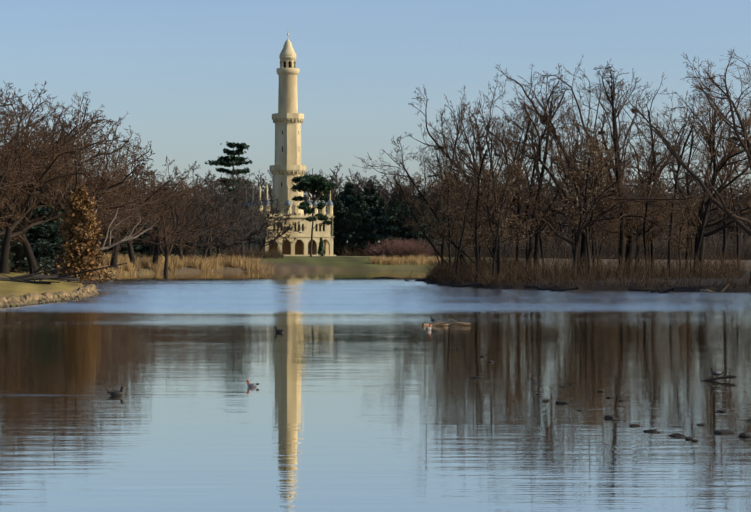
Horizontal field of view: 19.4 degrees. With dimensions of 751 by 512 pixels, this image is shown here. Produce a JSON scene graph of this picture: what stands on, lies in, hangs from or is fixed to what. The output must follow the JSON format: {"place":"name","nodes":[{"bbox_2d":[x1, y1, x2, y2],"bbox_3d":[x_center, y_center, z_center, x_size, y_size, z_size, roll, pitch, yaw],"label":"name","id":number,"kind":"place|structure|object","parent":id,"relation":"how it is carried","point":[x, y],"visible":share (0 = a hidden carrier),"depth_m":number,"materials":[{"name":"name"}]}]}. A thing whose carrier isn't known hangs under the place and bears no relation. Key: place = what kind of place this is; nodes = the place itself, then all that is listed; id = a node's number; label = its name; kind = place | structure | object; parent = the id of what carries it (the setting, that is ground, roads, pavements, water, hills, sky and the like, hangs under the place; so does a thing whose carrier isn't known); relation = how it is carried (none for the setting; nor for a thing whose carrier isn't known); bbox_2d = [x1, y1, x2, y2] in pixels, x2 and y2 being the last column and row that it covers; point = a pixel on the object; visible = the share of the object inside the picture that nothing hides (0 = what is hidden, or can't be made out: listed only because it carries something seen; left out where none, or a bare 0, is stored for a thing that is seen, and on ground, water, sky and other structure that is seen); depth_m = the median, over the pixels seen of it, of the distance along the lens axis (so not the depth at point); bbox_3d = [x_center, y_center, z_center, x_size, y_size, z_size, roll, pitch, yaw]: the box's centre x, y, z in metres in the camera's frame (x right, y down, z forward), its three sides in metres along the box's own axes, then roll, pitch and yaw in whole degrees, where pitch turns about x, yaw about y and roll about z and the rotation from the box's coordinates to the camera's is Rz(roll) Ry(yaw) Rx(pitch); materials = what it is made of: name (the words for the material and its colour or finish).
{"place":"outdoors","nodes":[
{"label":"outdoors","id":0,"kind":"place"},
{"bbox_2d":[0,271,750,511],"bbox_3d":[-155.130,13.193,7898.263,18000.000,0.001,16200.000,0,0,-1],"label":"water","id":1,"kind":"structure","parent":0,"point":[368,393],"depth_m":41.97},
{"bbox_2d":[456,348,750,440],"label":"rocks","id":2,"kind":"object","parent":1,"relation":"on","point":[721,431],"visible":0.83,"depth_m":35.26,"materials":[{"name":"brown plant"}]},
{"bbox_2d":[0,240,750,296],"bbox_3d":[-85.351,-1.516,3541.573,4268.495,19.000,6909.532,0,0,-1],"label":"terrain","id":3,"kind":"structure","parent":0,"point":[299,263],"depth_m":232.41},
{"bbox_2d":[0,125,41,274],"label":"bare tree","id":4,"kind":"object","parent":3,"relation":"on","point":[31,260],"visible":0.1,"depth_m":234.43,"materials":[{"name":"brown plant"}]},
{"bbox_2d":[0,109,44,230],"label":"bare tree","id":5,"kind":"object","parent":3,"relation":"on","point":[7,172],"visible":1,"depth_m":194.84,"materials":[{"name":"brown plant"}]},
{"bbox_2d":[0,82,73,227],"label":"bare tree","id":6,"kind":"object","parent":3,"relation":"on","point":[44,136],"visible":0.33,"depth_m":221.12,"materials":[{"name":"brown plant"}]},
{"bbox_2d":[9,169,78,274],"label":"evergreen tree","id":7,"kind":"object","parent":3,"relation":"on","point":[51,227],"visible":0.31,"depth_m":251.90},
{"bbox_2d":[0,89,93,209],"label":"bare tree","id":8,"kind":"object","parent":3,"relation":"on","point":[42,196],"visible":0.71,"depth_m":209.72,"materials":[{"name":"brown plant"}]},
{"bbox_2d":[0,107,93,183],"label":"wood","id":9,"kind":"object","parent":3,"relation":"on","point":[74,128],"visible":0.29,"depth_m":262.42,"materials":[{"name":"brown plant"}]},
{"bbox_2d":[0,83,95,272],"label":"bare tree","id":10,"kind":"object","parent":3,"relation":"on","point":[19,253],"visible":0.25,"depth_m":251.46,"materials":[{"name":"brown plant"}]},
{"bbox_2d":[0,284,97,308],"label":"bank stones","id":11,"kind":"object","parent":3,"relation":"on","point":[83,292],"visible":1,"depth_m":133.69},
{"bbox_2d":[1,104,112,270],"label":"bare tree","id":12,"kind":"object","parent":3,"relation":"on","point":[65,130],"visible":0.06,"depth_m":277.40,"materials":[{"name":"brown plant"}]},
{"bbox_2d":[0,80,118,273],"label":"bare tree","id":13,"kind":"object","parent":3,"relation":"on","point":[4,256],"visible":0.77,"depth_m":213.81,"materials":[{"name":"brown plant"}]},
{"bbox_2d":[4,97,120,271],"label":"bare tree","id":14,"kind":"object","parent":3,"relation":"on","point":[100,144],"visible":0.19,"depth_m":271.95,"materials":[{"name":"brown plant"}]},
{"bbox_2d":[0,258,126,282],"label":"fallen branch","id":15,"kind":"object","parent":3,"relation":"on","point":[28,277],"depth_m":158.72,"materials":[{"name":"wood"}]},
{"bbox_2d":[4,83,132,254],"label":"bare tree","id":16,"kind":"object","parent":3,"relation":"on","point":[115,151],"visible":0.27,"depth_m":301.38,"materials":[{"name":"brown plant"}]},
{"bbox_2d":[1,112,138,260],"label":"bare tree","id":17,"kind":"object","parent":3,"relation":"on","point":[88,135],"visible":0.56,"depth_m":244.70,"materials":[{"name":"brown plant"}]},
{"bbox_2d":[0,119,145,275],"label":"bare tree","id":18,"kind":"object","parent":3,"relation":"on","point":[103,191],"visible":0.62,"depth_m":223.18,"materials":[{"name":"brown plant"}]},
{"bbox_2d":[44,185,112,284],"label":"tree","id":19,"kind":"object","parent":3,"relation":"on","point":[80,230],"visible":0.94,"depth_m":179.66,"materials":[{"name":"brown plant"}]},
{"bbox_2d":[0,126,162,239],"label":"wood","id":20,"kind":"object","parent":3,"relation":"on","point":[149,192],"visible":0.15,"depth_m":294.60,"materials":[{"name":"brown plant"}]},
{"bbox_2d":[23,92,160,277],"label":"bare tree","id":21,"kind":"object","parent":3,"relation":"on","point":[119,222],"visible":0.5,"depth_m":261.36,"materials":[{"name":"brown plant"}]},
{"bbox_2d":[18,104,218,270],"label":"bare tree","id":22,"kind":"object","parent":3,"relation":"on","point":[139,206],"visible":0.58,"depth_m":304.41,"materials":[{"name":"brown plant"}]},
{"bbox_2d":[77,113,162,256],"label":"bare tree","id":23,"kind":"object","parent":3,"relation":"on","point":[148,188],"visible":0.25,"depth_m":336.58,"materials":[{"name":"brown plant"}]},
{"bbox_2d":[84,141,158,225],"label":"bare tree","id":24,"kind":"object","parent":3,"relation":"on","point":[144,175],"visible":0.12,"depth_m":424.73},
{"bbox_2d":[100,208,143,257],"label":"evergreen tree","id":25,"kind":"object","parent":3,"relation":"on","point":[121,250],"visible":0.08,"depth_m":417.44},
{"bbox_2d":[50,117,196,273],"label":"bare tree","id":26,"kind":"object","parent":3,"relation":"on","point":[116,249],"visible":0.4,"depth_m":362.49,"materials":[{"name":"brown plant"}]},
{"bbox_2d":[86,134,164,263],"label":"bare tree","id":27,"kind":"object","parent":3,"relation":"on","point":[133,187],"visible":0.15,"depth_m":387.81,"materials":[{"name":"brown plant"}]},
{"bbox_2d":[73,146,198,271],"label":"bare tree","id":28,"kind":"object","parent":3,"relation":"on","point":[131,253],"visible":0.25,"depth_m":380.67,"materials":[{"name":"brown plant"}]},
{"bbox_2d":[133,225,160,258],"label":"evergreen tree","id":29,"kind":"object","parent":3,"relation":"on","point":[146,251],"visible":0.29,"depth_m":467.41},
{"bbox_2d":[90,156,220,254],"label":"bare tree","id":30,"kind":"object","parent":3,"relation":"on","point":[145,243],"visible":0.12,"depth_m":475.72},
{"bbox_2d":[126,168,210,273],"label":"bare tree","id":31,"kind":"object","parent":3,"relation":"on","point":[166,254],"visible":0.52,"depth_m":399.62,"materials":[{"name":"brown plant"}]},
{"bbox_2d":[109,154,232,270],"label":"bare tree","id":32,"kind":"object","parent":3,"relation":"on","point":[156,251],"visible":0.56,"depth_m":401.89,"materials":[{"name":"brown plant"}]},
{"bbox_2d":[101,160,260,256],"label":"bare tree","id":33,"kind":"object","parent":3,"relation":"on","point":[202,226],"visible":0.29,"depth_m":446.06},
{"bbox_2d":[159,209,202,256],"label":"evergreen tree","id":34,"kind":"object","parent":3,"relation":"on","point":[199,252],"visible":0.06,"depth_m":516.84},
{"bbox_2d":[98,251,276,274],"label":"reeds","id":35,"kind":"object","parent":3,"relation":"on","point":[207,264],"visible":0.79,"depth_m":431.10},
{"bbox_2d":[146,166,264,266],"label":"bare tree","id":36,"kind":"object","parent":3,"relation":"on","point":[200,216],"visible":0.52,"depth_m":433.70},
{"bbox_2d":[166,168,254,258],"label":"bare tree","id":37,"kind":"object","parent":3,"relation":"on","point":[227,187],"visible":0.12,"depth_m":497.26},
{"bbox_2d":[189,177,247,258],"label":"bare tree","id":38,"kind":"object","parent":3,"relation":"on","point":[218,248],"visible":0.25,"depth_m":478.89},
{"bbox_2d":[178,175,265,259],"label":"bare tree","id":39,"kind":"object","parent":3,"relation":"on","point":[249,186],"visible":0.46,"depth_m":454.85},
{"bbox_2d":[166,184,278,258],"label":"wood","id":40,"kind":"object","parent":3,"relation":"on","point":[219,246],"visible":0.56,"depth_m":457.96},
{"bbox_2d":[205,141,253,206],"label":"tall cedar","id":41,"kind":"object","parent":3,"relation":"on","point":[230,161],"visible":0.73,"depth_m":697.02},
{"bbox_2d":[190,198,278,256],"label":"bare tree","id":42,"kind":"object","parent":3,"relation":"on","point":[257,232],"visible":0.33,"depth_m":509.66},
{"bbox_2d":[215,194,306,256],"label":"bare tree","id":43,"kind":"object","parent":3,"relation":"on","point":[250,242],"visible":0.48,"depth_m":558.34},
{"bbox_2d":[235,210,298,256],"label":"dark leaning tree","id":44,"kind":"object","parent":3,"relation":"on","point":[264,242],"visible":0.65,"depth_m":545.27,"materials":[{"name":"plant"}]},
{"bbox_2d":[243,28,335,255],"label":"minaret","id":45,"kind":"object","parent":3,"relation":"on","point":[287,119],"visible":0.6,"depth_m":593.12,"materials":[{"name":"stone"}]},
{"bbox_2d":[291,168,337,256],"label":"pine","id":46,"kind":"object","parent":3,"relation":"on","point":[311,184],"visible":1,"depth_m":559.67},
{"bbox_2d":[171,245,472,258],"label":"reeds","id":47,"kind":"object","parent":3,"relation":"on","point":[273,254],"visible":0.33,"depth_m":550.32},
{"bbox_2d":[333,196,351,255],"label":"dark conifer","id":48,"kind":"object","parent":3,"relation":"on","point":[340,221],"visible":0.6,"depth_m":620.24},
{"bbox_2d":[336,182,366,252],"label":"dark conifer","id":49,"kind":"object","parent":3,"relation":"on","point":[347,198],"visible":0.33,"depth_m":638.08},
{"bbox_2d":[337,191,379,255],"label":"dark conifer","id":50,"kind":"object","parent":3,"relation":"on","point":[360,225],"visible":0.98,"depth_m":615.77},
{"bbox_2d":[356,179,382,255],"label":"dark conifer","id":51,"kind":"object","parent":3,"relation":"on","point":[372,200],"visible":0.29,"depth_m":637.98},
{"bbox_2d":[366,198,386,242],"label":"dark conifer","id":52,"kind":"object","parent":3,"relation":"on","point":[380,210],"visible":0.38,"depth_m":629.05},
{"bbox_2d":[359,174,399,205],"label":"bare tree","id":53,"kind":"object","parent":3,"relation":"on","point":[379,192],"visible":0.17,"depth_m":641.04,"materials":[{"name":"brown plant"}]},
{"bbox_2d":[12,224,750,259],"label":"thicket","id":54,"kind":"object","parent":3,"relation":"on","point":[716,246],"visible":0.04,"depth_m":623.35,"materials":[{"name":"brown plant"}]},
{"bbox_2d":[371,195,413,250],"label":"dark conifer","id":55,"kind":"object","parent":3,"relation":"on","point":[387,228],"visible":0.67,"depth_m":612.88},
{"bbox_2d":[364,236,447,258],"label":"shrub","id":56,"kind":"object","parent":3,"relation":"on","point":[401,249],"visible":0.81,"depth_m":537.29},
{"bbox_2d":[365,253,446,264],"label":"reeds","id":57,"kind":"object","parent":3,"relation":"on","point":[411,259],"visible":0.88,"depth_m":507.25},
{"bbox_2d":[372,153,447,265],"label":"bare tree","id":58,"kind":"object","parent":3,"relation":"on","point":[409,205],"visible":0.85,"depth_m":259.57,"materials":[{"name":"brown plant"}]},
{"bbox_2d":[353,135,468,266],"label":"bare tree","id":59,"kind":"object","parent":3,"relation":"on","point":[424,192],"visible":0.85,"depth_m":259.82,"materials":[{"name":"brown plant"}]},
{"bbox_2d":[402,202,429,253],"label":"dark conifer","id":60,"kind":"object","parent":3,"relation":"on","point":[408,234],"visible":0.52,"depth_m":610.99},
{"bbox_2d":[394,167,475,264],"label":"bare tree","id":61,"kind":"object","parent":3,"relation":"on","point":[420,214],"visible":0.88,"depth_m":249.17,"materials":[{"name":"brown plant"}]},
{"bbox_2d":[417,115,461,263],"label":"bare tree","id":62,"kind":"object","parent":3,"relation":"on","point":[435,175],"visible":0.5,"depth_m":259.54,"materials":[{"name":"brown plant"}]},
{"bbox_2d":[410,94,483,260],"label":"bare tree","id":63,"kind":"object","parent":3,"relation":"on","point":[452,142],"visible":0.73,"depth_m":262.21,"materials":[{"name":"brown plant"}]},
{"bbox_2d":[410,162,484,268],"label":"bare tree","id":64,"kind":"object","parent":3,"relation":"on","point":[440,197],"visible":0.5,"depth_m":245.18,"materials":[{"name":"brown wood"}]},
{"bbox_2d":[427,180,488,264],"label":"bare tree","id":65,"kind":"object","parent":3,"relation":"on","point":[456,241],"visible":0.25,"depth_m":257.75,"materials":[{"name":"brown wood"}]},
{"bbox_2d":[426,152,503,263],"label":"bare tree","id":66,"kind":"object","parent":3,"relation":"on","point":[488,247],"visible":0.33,"depth_m":239.37,"materials":[{"name":"brown plant"}]},
{"bbox_2d":[428,156,508,275],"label":"bare tree","id":67,"kind":"object","parent":3,"relation":"on","point":[463,227],"visible":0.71,"depth_m":224.88,"materials":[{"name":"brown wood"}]},
{"bbox_2d":[432,186,507,259],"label":"bare tree","id":68,"kind":"object","parent":3,"relation":"on","point":[481,214],"visible":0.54,"depth_m":235.84,"materials":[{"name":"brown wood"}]},
{"bbox_2d":[404,87,536,257],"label":"old tree","id":69,"kind":"object","parent":3,"relation":"on","point":[441,148],"visible":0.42,"depth_m":250.59,"materials":[{"name":"brown plant"}]},
{"bbox_2d":[427,106,516,281],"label":"bare tree","id":70,"kind":"object","parent":3,"relation":"on","point":[483,158],"visible":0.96,"depth_m":209.92,"materials":[{"name":"brown plant"}]},
{"bbox_2d":[432,86,526,260],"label":"bare tree","id":71,"kind":"object","parent":3,"relation":"on","point":[473,155],"visible":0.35,"depth_m":262.37,"materials":[{"name":"brown plant"}]},
{"bbox_2d":[432,73,559,277],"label":"bare tree","id":72,"kind":"object","parent":3,"relation":"on","point":[503,132],"visible":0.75,"depth_m":209.32,"materials":[{"name":"brown plant"}]},
{"bbox_2d":[454,157,545,281],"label":"bare tree","id":73,"kind":"object","parent":3,"relation":"on","point":[510,175],"visible":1,"depth_m":202.23,"materials":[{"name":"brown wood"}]},
{"bbox_2d":[466,85,575,261],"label":"bare tree","id":74,"kind":"object","parent":3,"relation":"on","point":[518,211],"visible":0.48,"depth_m":258.66,"materials":[{"name":"brown plant"}]},
{"bbox_2d":[497,140,556,274],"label":"bare tree","id":75,"kind":"object","parent":3,"relation":"on","point":[539,233],"visible":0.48,"depth_m":238.95,"materials":[{"name":"brown plant"}]},
{"bbox_2d":[484,76,583,269],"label":"bare tree","id":76,"kind":"object","parent":3,"relation":"on","point":[534,166],"visible":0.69,"depth_m":232.81,"materials":[{"name":"brown plant"}]},
{"bbox_2d":[492,72,577,275],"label":"bare tree","id":77,"kind":"object","parent":3,"relation":"on","point":[541,173],"visible":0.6,"depth_m":235.48,"materials":[{"name":"brown plant"}]},
{"bbox_2d":[455,98,615,270],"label":"old tree","id":78,"kind":"object","parent":3,"relation":"on","point":[537,244],"visible":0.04,"depth_m":260.83,"materials":[{"name":"brown plant"}]},
{"bbox_2d":[521,185,566,258],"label":"bare tree","id":79,"kind":"object","parent":3,"relation":"on","point":[544,238],"visible":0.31,"depth_m":267.85,"materials":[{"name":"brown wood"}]},
{"bbox_2d":[495,63,649,270],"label":"old tree","id":80,"kind":"object","parent":3,"relation":"on","point":[583,249],"visible":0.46,"depth_m":235.32,"materials":[{"name":"brown plant"}]},
{"bbox_2d":[538,132,621,274],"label":"bare tree","id":81,"kind":"object","parent":3,"relation":"on","point":[576,220],"visible":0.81,"depth_m":214.91,"materials":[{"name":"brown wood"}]},
{"bbox_2d":[538,55,625,270],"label":"bare tree","id":82,"kind":"object","parent":3,"relation":"on","point":[583,179],"visible":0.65,"depth_m":231.32,"materials":[{"name":"brown plant"}]},
{"bbox_2d":[421,248,749,286],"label":"reeds","id":83,"kind":"object","parent":3,"relation":"on","point":[519,265],"visible":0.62,"depth_m":211.44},
{"bbox_2d":[422,265,750,291],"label":"reeds","id":84,"kind":"object","parent":3,"relation":"on","point":[552,282],"visible":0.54,"depth_m":187.81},
{"bbox_2d":[557,182,626,263],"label":"bare tree","id":85,"kind":"object","parent":3,"relation":"on","point":[579,244],"visible":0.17,"depth_m":240.46,"materials":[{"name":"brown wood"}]},
{"bbox_2d":[522,104,684,277],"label":"bare tree","id":86,"kind":"object","parent":3,"relation":"on","point":[583,226],"visible":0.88,"depth_m":212.78,"materials":[{"name":"brown plant"}]},
{"bbox_2d":[564,68,650,261],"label":"bare tree","id":87,"kind":"object","parent":3,"relation":"on","point":[610,107],"visible":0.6,"depth_m":248.00,"materials":[{"name":"brown plant"}]},
{"bbox_2d":[534,63,692,273],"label":"old tree","id":88,"kind":"object","parent":3,"relation":"on","point":[629,250],"visible":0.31,"depth_m":245.99,"materials":[{"name":"brown plant"}]},
{"bbox_2d":[599,200,650,252],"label":"bare tree","id":89,"kind":"object","parent":3,"relation":"on","point":[604,240],"visible":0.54,"depth_m":241.31,"materials":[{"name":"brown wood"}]},
{"bbox_2d":[582,59,673,271],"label":"bare tree","id":90,"kind":"object","parent":3,"relation":"on","point":[614,113],"visible":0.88,"depth_m":238.62,"materials":[{"name":"brown plant"}]},
{"bbox_2d":[604,192,663,267],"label":"bare tree","id":91,"kind":"object","parent":3,"relation":"on","point":[641,239],"visible":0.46,"depth_m":243.32,"materials":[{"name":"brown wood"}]},
{"bbox_2d":[605,174,681,261],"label":"bare tree","id":92,"kind":"object","parent":3,"relation":"on","point":[656,235],"visible":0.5,"depth_m":244.10,"materials":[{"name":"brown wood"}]},
{"bbox_2d":[589,119,717,267],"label":"bare tree","id":93,"kind":"object","parent":3,"relation":"on","point":[636,254],"visible":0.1,"depth_m":266.34,"materials":[{"name":"brown plant"}]},
{"bbox_2d":[608,72,710,268],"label":"bare tree","id":94,"kind":"object","parent":3,"relation":"on","point":[652,241],"visible":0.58,"depth_m":251.50,"materials":[{"name":"brown plant"}]},
{"bbox_2d":[629,118,696,273],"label":"bare tree","id":95,"kind":"object","parent":3,"relation":"on","point":[651,226],"visible":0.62,"depth_m":227.97,"materials":[{"name":"brown plant"}]},
{"bbox_2d":[583,49,750,285],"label":"bare tree","id":96,"kind":"object","parent":3,"relation":"on","point":[746,146],"visible":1,"depth_m":183.12,"materials":[{"name":"brown plant"}]},
{"bbox_2d":[652,190,702,270],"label":"bare tree","id":97,"kind":"object","parent":3,"relation":"on","point":[679,245],"visible":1,"depth_m":201.25,"materials":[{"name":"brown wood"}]},
{"bbox_2d":[653,107,720,271],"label":"bare tree","id":98,"kind":"object","parent":3,"relation":"on","point":[687,253],"visible":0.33,"depth_m":229.71,"materials":[{"name":"brown plant"}]},
{"bbox_2d":[649,91,727,276],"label":"bare tree","id":99,"kind":"object","parent":3,"relation":"on","point":[679,146],"visible":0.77,"depth_m":215.04,"materials":[{"name":"brown plant"}]},
{"bbox_2d":[638,171,747,245],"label":"bare tree","id":100,"kind":"object","parent":3,"relation":"on","point":[704,212],"visible":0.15,"depth_m":697.39,"materials":[{"name":"brown plant"}]},
{"bbox_2d":[668,199,721,272],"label":"bare tree","id":101,"kind":"object","parent":3,"relation":"on","point":[692,245],"visible":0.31,"depth_m":228.16,"materials":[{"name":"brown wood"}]},
{"bbox_2d":[644,52,750,265],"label":"old tree","id":102,"kind":"object","parent":3,"relation":"on","point":[709,142],"visible":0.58,"depth_m":223.52,"materials":[{"name":"brown plant"}]},
{"bbox_2d":[647,116,750,274],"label":"bare tree","id":103,"kind":"object","parent":3,"relation":"on","point":[701,250],"visible":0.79,"depth_m":224.38,"materials":[{"name":"brown plant"}]},
{"bbox_2d":[647,92,750,267],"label":"bare tree","id":104,"kind":"object","parent":3,"relation":"on","point":[724,235],"visible":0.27,"depth_m":267.10,"materials":[{"name":"brown plant"}]},
{"bbox_2d":[661,61,750,273],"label":"bare tree","id":105,"kind":"object","parent":3,"relation":"on","point":[715,173],"visible":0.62,"depth_m":221.16,"materials":[{"name":"brown plant"}]},
{"bbox_2d":[663,182,750,257],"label":"bare tree","id":106,"kind":"object","parent":3,"relation":"on","point":[732,230],"visible":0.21,"depth_m":693.69,"materials":[{"name":"brown plant"}]},
{"bbox_2d":[682,115,739,266],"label":"bare tree","id":107,"kind":"object","parent":3,"relation":"on","point":[737,228],"visible":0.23,"depth_m":241.72,"materials":[{"name":"brown plant"}]},
{"bbox_2d":[0,0,750,237],"label":"sky","id":108,"kind":"structure","parent":0,"point":[191,77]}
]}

